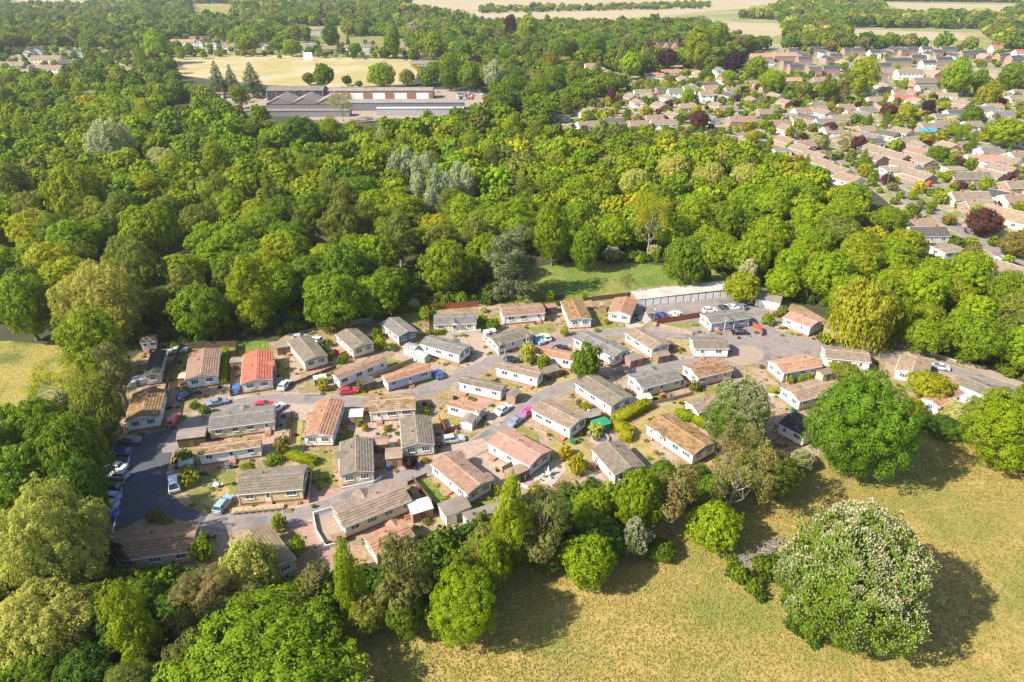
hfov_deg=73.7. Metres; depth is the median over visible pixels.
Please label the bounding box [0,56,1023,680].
ground
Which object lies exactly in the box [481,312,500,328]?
lawn
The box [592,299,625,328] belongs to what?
lawn
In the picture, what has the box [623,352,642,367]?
garden shed
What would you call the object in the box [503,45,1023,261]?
garden ground
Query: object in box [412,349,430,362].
greenhouse
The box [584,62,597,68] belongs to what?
house
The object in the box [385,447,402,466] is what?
garden shed
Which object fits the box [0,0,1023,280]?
woodland
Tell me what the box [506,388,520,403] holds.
garden shed
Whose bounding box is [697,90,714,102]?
house
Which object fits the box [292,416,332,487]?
lawn
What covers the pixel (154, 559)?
window
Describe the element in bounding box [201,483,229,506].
bare bed
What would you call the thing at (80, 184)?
broadleaf tree
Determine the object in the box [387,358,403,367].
lawn
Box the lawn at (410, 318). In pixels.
[396,310,433,323]
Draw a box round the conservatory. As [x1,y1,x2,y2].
[916,127,937,134]
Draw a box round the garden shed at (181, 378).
[177,372,186,385]
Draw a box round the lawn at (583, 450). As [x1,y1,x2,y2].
[543,442,593,473]
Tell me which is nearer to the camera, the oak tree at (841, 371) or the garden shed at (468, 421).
the garden shed at (468, 421)
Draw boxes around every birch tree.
[0,85,14,102]
[0,162,25,194]
[2,71,18,83]
[9,114,30,132]
[21,54,27,61]
[27,64,38,77]
[34,96,52,110]
[42,76,52,86]
[43,303,75,340]
[51,73,68,89]
[59,71,69,81]
[71,80,87,93]
[81,582,107,607]
[83,195,101,216]
[92,98,101,102]
[93,577,167,669]
[96,189,136,235]
[99,234,150,271]
[104,658,165,681]
[114,239,160,288]
[124,50,130,58]
[131,97,154,119]
[132,46,144,61]
[148,73,164,85]
[157,150,185,173]
[162,265,208,316]
[197,170,239,201]
[201,141,229,176]
[214,250,236,277]
[217,199,239,216]
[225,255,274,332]
[258,136,273,150]
[260,170,278,201]
[283,589,312,615]
[290,215,312,243]
[292,153,321,178]
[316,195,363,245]
[318,170,339,201]
[319,115,344,145]
[328,178,359,210]
[332,535,365,621]
[351,199,382,236]
[360,143,372,152]
[369,216,396,249]
[377,129,391,143]
[377,208,424,266]
[391,133,411,150]
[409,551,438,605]
[418,109,437,118]
[418,223,454,254]
[423,150,444,165]
[433,188,455,216]
[438,221,462,244]
[441,239,463,267]
[443,188,460,205]
[459,214,495,252]
[461,129,480,147]
[480,142,501,169]
[486,52,494,58]
[490,469,534,568]
[502,112,525,134]
[504,57,516,65]
[513,175,534,195]
[520,85,533,97]
[521,61,530,69]
[522,96,538,110]
[527,120,545,142]
[532,51,541,59]
[545,148,566,166]
[560,93,574,114]
[566,67,578,80]
[593,61,603,73]
[611,51,623,72]
[886,295,914,342]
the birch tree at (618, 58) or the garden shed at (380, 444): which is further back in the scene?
the birch tree at (618, 58)
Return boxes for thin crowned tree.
[25,355,82,401]
[64,363,115,402]
[326,92,354,121]
[619,273,637,291]
[630,191,671,253]
[710,421,779,512]
[837,131,852,147]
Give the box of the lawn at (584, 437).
[573,428,590,442]
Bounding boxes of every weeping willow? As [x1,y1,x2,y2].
[822,277,902,356]
[973,81,1003,104]
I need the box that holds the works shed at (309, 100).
[291,92,322,108]
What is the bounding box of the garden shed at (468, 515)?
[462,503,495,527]
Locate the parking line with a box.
[112,455,129,532]
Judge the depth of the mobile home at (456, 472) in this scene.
123.62 m
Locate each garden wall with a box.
[312,507,337,548]
[341,476,381,489]
[447,329,480,335]
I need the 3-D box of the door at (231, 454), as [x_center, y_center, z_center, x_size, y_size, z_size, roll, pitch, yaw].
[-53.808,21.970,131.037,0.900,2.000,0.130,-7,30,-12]
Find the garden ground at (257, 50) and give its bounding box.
[0,36,474,71]
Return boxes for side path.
[159,342,169,349]
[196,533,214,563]
[263,446,277,457]
[277,415,286,431]
[306,366,328,374]
[307,480,316,491]
[354,353,374,361]
[411,527,425,543]
[416,403,425,414]
[460,356,477,366]
[477,322,484,332]
[544,313,551,321]
[680,380,688,388]
[699,454,714,465]
[803,442,831,455]
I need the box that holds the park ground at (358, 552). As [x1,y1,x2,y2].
[98,280,1022,592]
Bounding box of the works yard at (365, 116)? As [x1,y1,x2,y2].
[226,89,485,122]
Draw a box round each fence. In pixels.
[165,343,181,394]
[180,340,237,348]
[229,341,237,395]
[288,365,335,386]
[289,409,291,443]
[308,465,312,500]
[351,316,372,324]
[372,358,413,377]
[381,308,395,316]
[407,472,426,484]
[412,476,437,510]
[430,301,478,308]
[439,415,459,433]
[502,462,525,481]
[524,423,546,435]
[533,293,565,302]
[586,432,597,440]
[592,292,630,300]
[602,368,623,377]
[651,391,693,404]
[657,312,700,323]
[659,324,692,334]
[681,352,692,355]
[752,322,762,334]
[878,342,955,362]
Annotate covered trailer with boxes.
[128,374,146,388]
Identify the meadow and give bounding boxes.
[0,341,111,409]
[294,421,1023,681]
[712,21,782,36]
[854,29,967,39]
[886,2,1012,10]
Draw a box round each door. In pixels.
[189,439,194,446]
[228,451,234,459]
[264,423,269,430]
[265,493,271,501]
[351,93,362,98]
[373,93,384,98]
[376,412,381,420]
[392,459,396,466]
[394,93,406,98]
[402,503,407,512]
[416,93,428,98]
[457,513,460,521]
[493,447,496,456]
[529,377,532,384]
[638,299,644,305]
[646,299,652,305]
[654,298,660,304]
[661,297,667,303]
[669,296,675,302]
[676,295,683,301]
[684,295,690,301]
[691,294,697,300]
[699,293,705,299]
[706,292,712,298]
[713,292,720,297]
[721,291,727,297]
[781,427,786,435]
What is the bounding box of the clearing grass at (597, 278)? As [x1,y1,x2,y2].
[507,260,738,303]
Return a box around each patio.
[117,419,128,432]
[165,400,181,417]
[166,364,174,377]
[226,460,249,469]
[228,365,231,376]
[233,370,241,384]
[244,504,306,512]
[262,440,269,445]
[275,374,280,382]
[286,357,299,367]
[317,514,346,546]
[327,351,336,363]
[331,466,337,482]
[335,428,349,444]
[359,518,399,542]
[375,462,385,470]
[382,336,392,343]
[389,389,405,393]
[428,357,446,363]
[433,430,445,447]
[438,334,461,338]
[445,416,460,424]
[458,395,491,406]
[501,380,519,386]
[520,323,540,327]
[530,459,566,485]
[545,430,569,442]
[552,314,562,321]
[585,468,605,481]
[589,312,596,324]
[590,432,608,444]
[650,441,672,458]
[652,392,675,401]
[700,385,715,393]
[777,439,790,445]
[883,363,896,372]
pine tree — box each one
[19,676,37,681]
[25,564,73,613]
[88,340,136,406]
[114,73,125,89]
[147,51,160,58]
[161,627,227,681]
[165,607,204,643]
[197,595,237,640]
[230,579,268,615]
[296,560,329,599]
[373,531,432,626]
[420,49,428,59]
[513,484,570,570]
[519,38,531,56]
[545,53,558,64]
[573,61,583,68]
[619,34,635,50]
[642,34,656,57]
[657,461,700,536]
[726,440,754,457]
[733,33,750,52]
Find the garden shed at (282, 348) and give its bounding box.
[275,341,289,355]
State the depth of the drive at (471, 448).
135.25 m
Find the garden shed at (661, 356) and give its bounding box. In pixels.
[652,349,670,363]
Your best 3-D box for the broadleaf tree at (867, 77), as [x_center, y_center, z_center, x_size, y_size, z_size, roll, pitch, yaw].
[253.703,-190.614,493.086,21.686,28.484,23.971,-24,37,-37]
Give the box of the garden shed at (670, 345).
[667,340,673,349]
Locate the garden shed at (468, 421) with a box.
[460,413,477,430]
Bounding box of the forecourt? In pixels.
[638,297,872,359]
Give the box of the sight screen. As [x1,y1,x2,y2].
[303,52,312,59]
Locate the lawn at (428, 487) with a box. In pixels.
[418,479,443,513]
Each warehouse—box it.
[266,86,325,99]
[324,87,433,98]
[342,100,464,110]
[376,107,463,114]
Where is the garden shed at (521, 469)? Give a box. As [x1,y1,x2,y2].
[503,463,528,481]
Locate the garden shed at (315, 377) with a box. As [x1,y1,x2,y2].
[313,373,326,386]
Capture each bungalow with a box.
[410,60,437,65]
[575,106,592,116]
[575,119,600,129]
[603,116,624,126]
[621,93,639,99]
[627,119,647,127]
[629,97,645,107]
[632,88,652,96]
[640,93,657,101]
[643,113,664,123]
[645,72,664,79]
[649,118,677,128]
[650,101,667,111]
[654,86,669,94]
[660,69,681,75]
[660,93,677,102]
[662,111,681,119]
[676,75,688,81]
[677,102,695,111]
[689,73,703,81]
[701,84,718,90]
[703,113,720,124]
[705,80,718,85]
[708,101,724,109]
[714,93,727,102]
[714,104,738,113]
[715,77,731,84]
[720,91,735,99]
[722,86,740,92]
[722,134,743,139]
[725,115,756,125]
[743,95,758,104]
[754,108,775,117]
[758,85,776,92]
[762,118,791,127]
[766,59,774,65]
[766,92,785,99]
[772,135,794,147]
[775,97,791,107]
[776,123,798,135]
[786,76,802,83]
[787,142,815,154]
[790,106,812,115]
[790,116,812,125]
[793,138,816,149]
[798,112,818,119]
[800,149,831,162]
[803,118,820,130]
[807,101,826,105]
[810,105,827,110]
[810,157,839,168]
[812,107,834,117]
[813,117,839,125]
[819,125,843,136]
[825,114,851,123]
[825,163,854,174]
[831,171,865,185]
[834,103,855,111]
[839,130,864,142]
[842,109,866,115]
[852,125,877,132]
[853,110,871,116]
[855,106,878,115]
[856,143,880,152]
[858,131,883,137]
[859,151,889,165]
[864,96,883,104]
[866,136,885,147]
[871,146,896,153]
[873,82,892,88]
[873,88,891,96]
[873,104,887,114]
[875,86,894,90]
[875,129,901,141]
[878,78,887,83]
[881,149,911,162]
[888,93,916,102]
[889,158,923,170]
[890,126,915,136]
[891,89,907,94]
[892,135,920,143]
[899,167,937,183]
[902,224,951,242]
[903,145,928,157]
[903,216,940,227]
[904,97,923,103]
[904,140,930,148]
[906,88,923,97]
[910,154,939,169]
[913,121,943,130]
[914,83,938,90]
[924,89,941,96]
[924,153,949,164]
[928,119,951,128]
[929,112,951,119]
[933,140,962,151]
[935,91,957,100]
[942,108,964,116]
[943,88,962,94]
[943,189,992,205]
[944,169,993,184]
[950,99,972,108]
[953,128,979,137]
[956,199,994,215]
[960,119,983,130]
[962,153,1004,165]
[972,145,1003,154]
[973,166,1008,182]
[979,104,996,113]
[981,102,1004,110]
[981,116,995,123]
[983,162,1020,176]
[983,203,1023,214]
[986,109,1016,117]
[987,188,1016,200]
[990,260,1023,287]
[995,178,1023,193]
[995,192,1023,208]
[999,154,1023,167]
[999,210,1023,230]
[1002,150,1023,158]
[1003,94,1023,102]
[1007,138,1023,147]
[1009,88,1023,94]
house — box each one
[0,61,28,68]
[23,48,35,56]
[26,64,48,70]
[30,54,64,64]
[34,47,44,54]
[48,64,68,74]
[58,58,79,67]
[64,48,76,56]
[77,50,84,57]
[170,39,195,46]
[195,39,204,46]
[211,40,218,48]
[222,44,235,51]
[262,43,268,50]
[304,43,317,51]
[322,45,336,53]
[360,44,371,51]
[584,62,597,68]
[666,87,683,98]
[682,84,695,94]
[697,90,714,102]
[712,66,724,77]
[748,52,772,60]
[773,52,798,61]
[779,60,793,69]
[786,47,798,51]
[786,63,804,73]
[795,55,812,64]
[797,51,808,55]
[805,65,822,75]
[807,46,821,54]
[810,76,825,85]
[817,49,829,57]
[819,54,833,64]
[822,64,840,74]
[828,52,843,61]
[836,59,850,69]
[840,47,851,55]
[851,47,864,55]
[866,49,881,57]
[875,61,891,68]
[877,67,895,78]
[881,48,892,57]
[881,57,912,66]
[886,46,898,54]
[892,68,923,79]
[897,46,908,55]
[905,46,918,54]
[908,54,927,63]
[908,77,936,86]
[917,59,936,68]
[918,46,932,53]
[922,50,936,59]
[924,69,941,80]
[929,49,943,55]
[932,56,953,65]
[938,46,956,54]
[946,52,962,60]
[958,50,974,58]
[973,49,987,58]
[975,53,991,62]
[984,70,1000,81]
[987,44,1003,52]
[993,52,1010,61]
[1004,54,1023,63]
[1011,48,1023,55]
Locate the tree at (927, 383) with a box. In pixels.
[904,369,957,397]
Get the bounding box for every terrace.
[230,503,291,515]
[347,415,400,462]
[457,333,492,361]
[621,385,636,402]
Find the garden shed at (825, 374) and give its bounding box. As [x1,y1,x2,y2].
[815,367,833,381]
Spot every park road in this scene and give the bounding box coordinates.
[160,337,566,452]
[201,355,768,530]
[552,328,724,343]
[815,341,1019,392]
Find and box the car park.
[98,426,207,535]
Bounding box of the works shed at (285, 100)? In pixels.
[266,92,298,108]
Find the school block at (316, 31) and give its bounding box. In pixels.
[310,29,329,34]
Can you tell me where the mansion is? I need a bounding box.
[652,39,678,51]
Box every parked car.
[105,461,128,470]
[105,469,130,480]
[105,480,123,490]
[105,498,119,507]
[107,507,120,519]
[108,446,132,456]
[108,490,122,499]
[117,434,141,444]
[165,413,181,426]
[168,346,187,354]
[175,390,195,400]
[206,397,228,407]
[212,494,234,513]
[230,383,241,393]
[254,400,274,406]
[274,401,286,411]
[277,379,291,390]
[291,333,307,338]
[312,336,324,343]
[339,386,357,395]
[431,369,443,379]
[441,433,464,444]
[493,403,511,415]
[503,356,520,362]
[506,414,525,427]
[519,406,533,417]
[531,334,545,344]
[540,333,551,341]
[543,372,560,379]
[552,344,569,350]
[648,313,658,320]
[655,311,668,317]
[669,310,682,315]
[702,306,717,312]
[718,304,728,309]
[724,303,739,308]
[730,328,748,334]
[734,303,747,309]
[931,362,950,371]
[994,255,1002,259]
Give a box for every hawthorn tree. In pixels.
[145,147,172,166]
[407,298,419,306]
[602,246,622,262]
[622,516,655,559]
[648,244,660,254]
[711,88,718,93]
[738,259,757,276]
[770,103,781,109]
[790,448,816,471]
[813,135,823,143]
[836,120,845,127]
[843,119,850,125]
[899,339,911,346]
[935,398,983,428]
[944,116,959,123]
[1015,98,1023,104]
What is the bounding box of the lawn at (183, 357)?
[173,341,227,382]
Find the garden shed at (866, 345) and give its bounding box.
[860,338,872,351]
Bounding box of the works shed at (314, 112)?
[245,108,351,116]
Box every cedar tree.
[481,222,542,300]
[836,76,854,102]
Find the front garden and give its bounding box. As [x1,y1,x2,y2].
[187,469,236,511]
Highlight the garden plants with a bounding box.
[123,304,958,577]
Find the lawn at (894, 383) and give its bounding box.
[891,380,912,390]
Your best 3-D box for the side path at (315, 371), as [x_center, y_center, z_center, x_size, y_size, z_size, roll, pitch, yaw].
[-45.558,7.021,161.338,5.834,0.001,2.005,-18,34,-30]
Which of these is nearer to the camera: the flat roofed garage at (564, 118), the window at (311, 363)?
the window at (311, 363)
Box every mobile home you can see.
[117,520,201,569]
[124,388,173,431]
[140,334,157,353]
[143,349,167,385]
[182,347,221,388]
[197,435,262,465]
[208,403,276,439]
[229,524,302,587]
[235,464,307,505]
[239,349,279,393]
[286,335,327,371]
[302,398,344,446]
[330,479,411,537]
[332,355,387,388]
[335,328,374,358]
[335,433,380,486]
[362,519,414,564]
[369,392,415,425]
[380,317,419,345]
[381,363,431,391]
[396,414,439,457]
[419,332,470,363]
[430,450,494,503]
[433,310,476,335]
[446,399,483,422]
[458,375,506,401]
[486,327,532,355]
[487,428,551,476]
[495,361,543,389]
[499,303,545,324]
[531,398,587,441]
[536,346,578,369]
[560,298,594,328]
[572,331,628,366]
[574,374,633,416]
[589,440,645,484]
[604,292,636,323]
[624,327,669,359]
[627,365,682,395]
[644,410,716,463]
[682,355,733,386]
[684,396,710,415]
[689,337,729,360]
[700,308,750,333]
[767,352,822,384]
[776,411,817,446]
[780,379,832,410]
[782,307,822,336]
[820,346,871,372]
[888,351,931,383]
[921,387,964,414]
[959,373,1004,400]
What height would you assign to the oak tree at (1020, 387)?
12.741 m
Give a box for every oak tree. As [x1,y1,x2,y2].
[0,246,19,277]
[0,273,53,340]
[0,274,40,304]
[0,396,64,443]
[0,421,23,446]
[0,441,53,505]
[0,445,29,505]
[0,576,22,601]
[0,634,77,681]
[0,669,22,681]
[2,207,51,246]
[3,491,74,538]
[9,243,36,267]
[10,189,50,213]
[14,235,43,255]
[20,411,59,447]
[21,241,79,272]
[31,411,115,476]
[39,468,59,490]
[48,455,110,513]
[49,639,115,681]
[62,240,100,263]
[67,376,126,444]
[73,201,120,242]
[81,215,119,253]
[87,593,156,653]
[103,193,143,210]
[117,202,182,264]
[124,577,167,608]
[139,286,175,319]
[148,590,196,638]
[155,253,191,276]
[157,253,204,284]
[178,203,221,233]
[182,220,225,256]
[193,199,219,216]
[207,220,259,254]
[221,290,247,318]
[234,33,258,54]
[235,198,269,218]
[238,206,279,224]
[238,212,281,241]
[250,249,290,278]
[258,229,311,267]
[265,194,300,221]
[268,36,284,52]
[282,38,298,56]
[289,191,333,233]
[301,72,313,84]
[303,603,348,657]
[313,62,334,85]
[341,75,351,85]
[346,174,379,202]
[346,590,390,638]
[347,43,361,53]
[352,233,398,275]
[355,80,362,86]
[377,185,406,198]
[382,192,427,222]
[383,31,399,58]
[384,590,424,639]
[405,227,433,257]
[421,212,450,230]
[423,582,449,626]
[445,212,483,246]
[448,554,482,586]
[456,61,479,92]
[463,519,512,559]
[467,203,498,223]
[483,202,525,237]
[487,85,514,107]
[498,43,513,52]
[501,196,536,213]
[526,76,552,94]
[533,169,571,196]
[534,545,563,573]
[535,202,562,213]
[542,66,565,88]
[556,217,575,238]
[557,534,618,589]
[559,56,571,60]
[563,199,600,231]
[579,515,624,557]
[619,51,641,77]
[641,183,675,201]
[647,537,678,562]
[648,457,676,482]
[650,470,674,506]
[662,236,703,286]
[684,234,714,261]
[686,461,711,482]
[686,474,700,493]
[688,225,721,237]
[694,494,721,516]
[696,470,739,505]
[697,68,712,80]
[703,76,715,81]
[707,203,725,224]
[713,150,731,167]
[721,70,735,82]
[721,271,760,302]
[723,49,746,70]
[725,454,751,485]
[727,232,774,274]
[736,447,806,501]
[749,228,783,258]
[757,68,786,93]
[792,179,825,203]
[795,81,813,96]
[797,251,832,273]
[807,226,839,251]
[816,79,837,101]
[817,214,862,248]
[826,196,865,222]
[831,363,860,383]
[835,230,886,262]
[869,205,909,232]
[870,263,911,288]
[871,272,907,306]
[881,228,929,256]
[898,318,952,354]
[911,302,946,327]
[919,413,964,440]
[936,277,977,312]
[946,123,973,134]
[948,314,1010,363]
[953,250,998,273]
[959,105,985,120]
[982,117,1023,147]
[994,309,1023,337]
[996,61,1023,90]
[998,291,1023,317]
[1015,375,1023,393]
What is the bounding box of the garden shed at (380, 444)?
[373,436,388,453]
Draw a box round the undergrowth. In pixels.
[46,236,1023,650]
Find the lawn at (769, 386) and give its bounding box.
[766,384,780,393]
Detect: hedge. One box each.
[219,345,229,384]
[285,448,318,466]
[366,301,444,316]
[412,65,420,71]
[425,329,446,335]
[499,300,560,309]
[609,417,634,443]
[610,397,651,421]
[617,99,643,103]
[673,406,707,428]
[674,126,685,131]
[828,361,858,370]
[916,109,936,115]
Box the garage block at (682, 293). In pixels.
[630,281,732,305]
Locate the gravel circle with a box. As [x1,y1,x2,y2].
[726,345,764,363]
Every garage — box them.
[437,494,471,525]
[552,115,570,121]
[755,290,782,309]
[770,148,791,154]
[783,113,797,118]
[879,167,903,175]
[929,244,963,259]
[940,166,967,171]
[980,162,1008,167]
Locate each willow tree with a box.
[0,472,116,611]
[0,572,102,680]
[45,256,150,344]
[82,115,136,161]
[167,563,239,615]
[218,534,280,592]
[483,59,504,84]
[597,155,616,166]
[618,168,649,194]
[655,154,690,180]
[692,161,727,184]
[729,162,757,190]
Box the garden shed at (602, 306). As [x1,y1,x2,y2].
[599,301,607,312]
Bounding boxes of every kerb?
[184,347,538,422]
[239,358,750,530]
[576,328,704,340]
[808,139,1023,258]
[873,349,1018,385]
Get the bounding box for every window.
[131,421,140,426]
[146,418,155,424]
[148,556,162,562]
[175,553,186,559]
[191,379,198,384]
[205,454,212,459]
[206,377,213,382]
[215,429,222,434]
[232,427,238,431]
[245,494,254,499]
[246,384,253,388]
[246,425,254,429]
[247,448,254,453]
[260,381,267,386]
[280,563,290,573]
[286,491,296,495]
[307,437,315,441]
[308,360,314,366]
[321,437,329,441]
[345,475,353,481]
[351,523,359,530]
[360,473,368,479]
[367,515,377,523]
[385,509,393,516]
[387,411,396,416]
[402,410,410,414]
[407,447,415,452]
[420,372,427,377]
[422,446,429,451]
[451,407,457,412]
[471,490,477,498]
[482,484,489,492]
[535,413,542,420]
[542,454,547,462]
[672,444,678,450]
[682,450,689,458]
[790,397,796,404]
[793,433,799,440]
[927,403,932,409]
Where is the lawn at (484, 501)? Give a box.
[471,493,495,509]
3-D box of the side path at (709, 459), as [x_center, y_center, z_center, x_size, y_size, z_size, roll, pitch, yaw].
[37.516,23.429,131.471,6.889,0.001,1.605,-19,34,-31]
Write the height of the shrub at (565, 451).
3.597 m
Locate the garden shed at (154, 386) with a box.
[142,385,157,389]
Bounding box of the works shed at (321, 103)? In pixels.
[315,92,347,107]
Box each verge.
[337,392,367,395]
[402,379,435,389]
[434,406,447,425]
[486,372,579,425]
[666,338,689,348]
[817,336,904,353]
[913,350,1023,385]
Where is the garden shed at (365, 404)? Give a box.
[362,400,369,414]
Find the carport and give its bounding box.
[175,426,209,447]
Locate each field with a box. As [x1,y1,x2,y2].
[14,0,83,2]
[174,55,417,86]
[193,5,230,13]
[310,36,404,44]
[410,0,777,19]
[948,40,988,47]
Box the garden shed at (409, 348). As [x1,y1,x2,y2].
[402,342,420,356]
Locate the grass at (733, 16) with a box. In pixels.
[0,0,1016,58]
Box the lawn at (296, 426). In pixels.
[291,419,302,444]
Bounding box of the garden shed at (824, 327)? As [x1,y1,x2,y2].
[823,322,838,334]
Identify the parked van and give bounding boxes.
[167,473,180,493]
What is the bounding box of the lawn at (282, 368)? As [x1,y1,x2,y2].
[273,355,291,376]
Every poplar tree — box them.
[135,43,142,66]
[141,52,148,73]
[162,60,167,72]
[375,126,382,140]
[386,151,402,173]
[398,146,413,184]
[409,155,424,194]
[411,171,426,202]
[419,151,432,175]
[422,186,438,215]
[426,163,442,205]
[438,169,456,193]
[451,160,463,190]
[458,164,475,197]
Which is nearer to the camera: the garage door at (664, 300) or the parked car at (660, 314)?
the parked car at (660, 314)
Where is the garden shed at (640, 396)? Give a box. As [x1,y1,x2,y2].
[637,393,652,401]
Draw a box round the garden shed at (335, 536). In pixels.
[330,531,345,542]
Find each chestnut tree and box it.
[406,20,421,33]
[702,373,775,450]
[772,497,941,659]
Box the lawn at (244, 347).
[230,341,268,356]
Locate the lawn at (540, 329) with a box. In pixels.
[529,322,554,333]
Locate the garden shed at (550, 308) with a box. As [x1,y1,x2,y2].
[545,303,556,314]
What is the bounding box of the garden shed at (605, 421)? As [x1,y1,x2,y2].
[590,416,610,432]
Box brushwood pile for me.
[719,534,784,568]
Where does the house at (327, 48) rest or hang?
on the garden ground at (257, 50)
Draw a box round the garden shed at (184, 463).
[178,458,194,472]
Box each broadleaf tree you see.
[0,402,23,434]
[0,488,21,527]
[1,265,42,283]
[33,210,81,241]
[35,255,99,300]
[36,159,107,217]
[44,216,100,257]
[50,305,130,374]
[79,165,112,195]
[102,247,119,265]
[123,169,167,200]
[143,28,171,53]
[148,193,183,225]
[148,583,369,681]
[163,282,230,338]
[194,239,232,274]
[210,250,260,298]
[212,186,250,211]
[229,83,247,104]
[238,238,262,256]
[252,260,301,309]
[266,220,304,238]
[277,115,322,143]
[287,252,331,296]
[299,272,329,308]
[302,272,365,333]
[304,243,344,273]
[321,22,339,45]
[321,239,370,287]
[338,232,367,252]
[354,188,387,214]
[356,272,399,318]
[366,61,395,86]
[368,202,395,215]
[374,208,410,233]
[375,266,414,302]
[399,69,414,85]
[415,239,470,294]
[423,31,443,59]
[424,556,500,647]
[439,56,460,90]
[442,192,480,217]
[454,39,471,56]
[462,231,507,281]
[472,534,511,592]
[500,72,525,92]
[502,213,539,251]
[503,13,516,32]
[515,505,548,546]
[517,12,538,35]
[523,211,540,245]
[532,196,571,265]
[547,36,572,58]
[562,174,597,199]
[570,223,602,271]
[570,341,603,378]
[572,487,613,534]
[579,31,605,56]
[597,213,632,250]
[607,86,615,100]
[613,467,664,527]
[620,216,652,249]
[644,196,676,223]
[651,211,696,247]
[676,196,715,232]
[680,86,693,102]
[682,190,714,212]
[683,23,712,69]
[684,498,743,554]
[688,109,710,127]
[700,232,737,271]
[707,19,730,46]
[707,198,747,236]
[726,182,765,207]
[730,209,760,239]
[740,121,755,131]
[743,55,768,79]
[743,130,760,141]
[747,214,792,244]
[753,189,792,221]
[759,152,788,163]
[764,175,798,200]
[764,267,801,297]
[772,246,810,279]
[787,236,820,253]
[789,197,834,230]
[789,223,816,242]
[791,100,800,106]
[799,367,925,480]
[801,248,857,298]
[822,122,837,130]
[824,101,835,109]
[826,274,870,308]
[830,182,872,207]
[845,56,881,95]
[846,248,886,279]
[847,230,880,249]
[850,136,867,148]
[855,158,873,168]
[879,102,898,115]
[879,237,919,270]
[880,172,894,184]
[897,101,914,120]
[902,266,954,309]
[907,190,918,199]
[908,395,927,415]
[916,255,958,280]
[921,99,935,110]
[924,145,950,162]
[924,200,937,210]
[939,310,980,346]
[940,57,973,93]
[941,169,955,182]
[945,251,995,292]
[951,294,1002,322]
[956,384,1023,471]
[957,181,968,188]
[963,207,1005,236]
[970,69,990,91]
[986,269,1023,312]
[992,97,1006,103]
[992,324,1023,376]
[996,231,1023,256]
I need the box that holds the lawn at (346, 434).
[340,431,353,438]
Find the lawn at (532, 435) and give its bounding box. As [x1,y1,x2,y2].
[515,427,538,441]
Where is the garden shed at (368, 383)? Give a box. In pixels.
[358,376,374,391]
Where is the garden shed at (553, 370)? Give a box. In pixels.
[543,364,560,378]
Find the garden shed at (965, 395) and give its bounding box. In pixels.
[958,390,979,404]
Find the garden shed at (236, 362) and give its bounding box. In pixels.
[229,356,242,369]
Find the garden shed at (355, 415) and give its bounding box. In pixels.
[348,408,363,424]
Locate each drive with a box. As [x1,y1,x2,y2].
[283,404,313,420]
[294,488,340,504]
[294,520,336,562]
[333,462,404,486]
[430,364,457,378]
[433,438,487,460]
[472,453,505,489]
[483,401,513,425]
[546,332,568,347]
[625,312,650,328]
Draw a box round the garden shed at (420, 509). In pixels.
[407,496,433,523]
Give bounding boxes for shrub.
[94,542,131,572]
[144,508,163,523]
[158,516,174,525]
[170,342,179,348]
[171,448,195,464]
[177,466,199,487]
[181,387,191,391]
[187,530,215,565]
[189,399,200,410]
[197,405,210,415]
[240,462,252,470]
[262,451,283,467]
[270,512,287,532]
[272,432,289,454]
[286,534,305,558]
[316,377,329,391]
[326,337,333,346]
[333,349,338,356]
[337,353,347,364]
[356,379,362,391]
[356,420,361,426]
[362,423,367,431]
[370,328,380,339]
[373,334,386,349]
[383,343,397,350]
[383,425,390,432]
[403,453,417,469]
[418,305,430,320]
[420,407,430,415]
[421,516,431,525]
[429,307,436,319]
[478,314,487,322]
[486,318,501,328]
[494,483,501,496]
[519,341,536,364]
[527,483,541,493]
[537,353,550,369]
[545,290,554,301]
[552,480,567,492]
[558,444,574,460]
[560,325,568,336]
[567,452,586,475]
[576,398,581,404]
[580,400,591,410]
[581,290,587,299]
[586,476,599,486]
[587,422,605,438]
[689,380,700,391]
[761,311,774,325]
[769,388,777,393]
[772,310,779,316]
[776,305,788,315]
[786,373,793,383]
[797,374,803,381]
[805,372,811,379]
[815,333,832,343]
[884,334,898,351]
[910,412,932,428]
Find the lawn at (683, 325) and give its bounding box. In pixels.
[665,321,701,327]
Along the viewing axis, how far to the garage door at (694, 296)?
194.65 m
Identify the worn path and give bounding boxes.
[538,560,712,681]
[549,564,719,681]
[706,631,791,681]
[811,636,828,681]
[917,501,1023,511]
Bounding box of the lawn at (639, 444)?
[629,392,705,460]
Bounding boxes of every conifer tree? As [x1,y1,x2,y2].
[207,61,227,92]
[223,64,238,91]
[240,62,265,97]
[620,107,629,117]
[693,94,700,103]
[697,125,704,132]
[726,124,733,134]
[766,141,771,152]
[782,85,787,94]
[804,153,810,167]
[856,148,869,161]
[862,116,870,125]
[879,108,891,124]
[952,128,963,140]
[962,136,976,152]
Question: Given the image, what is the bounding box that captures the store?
[214,92,225,97]
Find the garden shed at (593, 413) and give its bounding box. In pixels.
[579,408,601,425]
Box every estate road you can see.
[711,112,760,132]
[731,131,744,134]
[791,135,1023,265]
[853,124,1018,151]
[883,181,995,188]

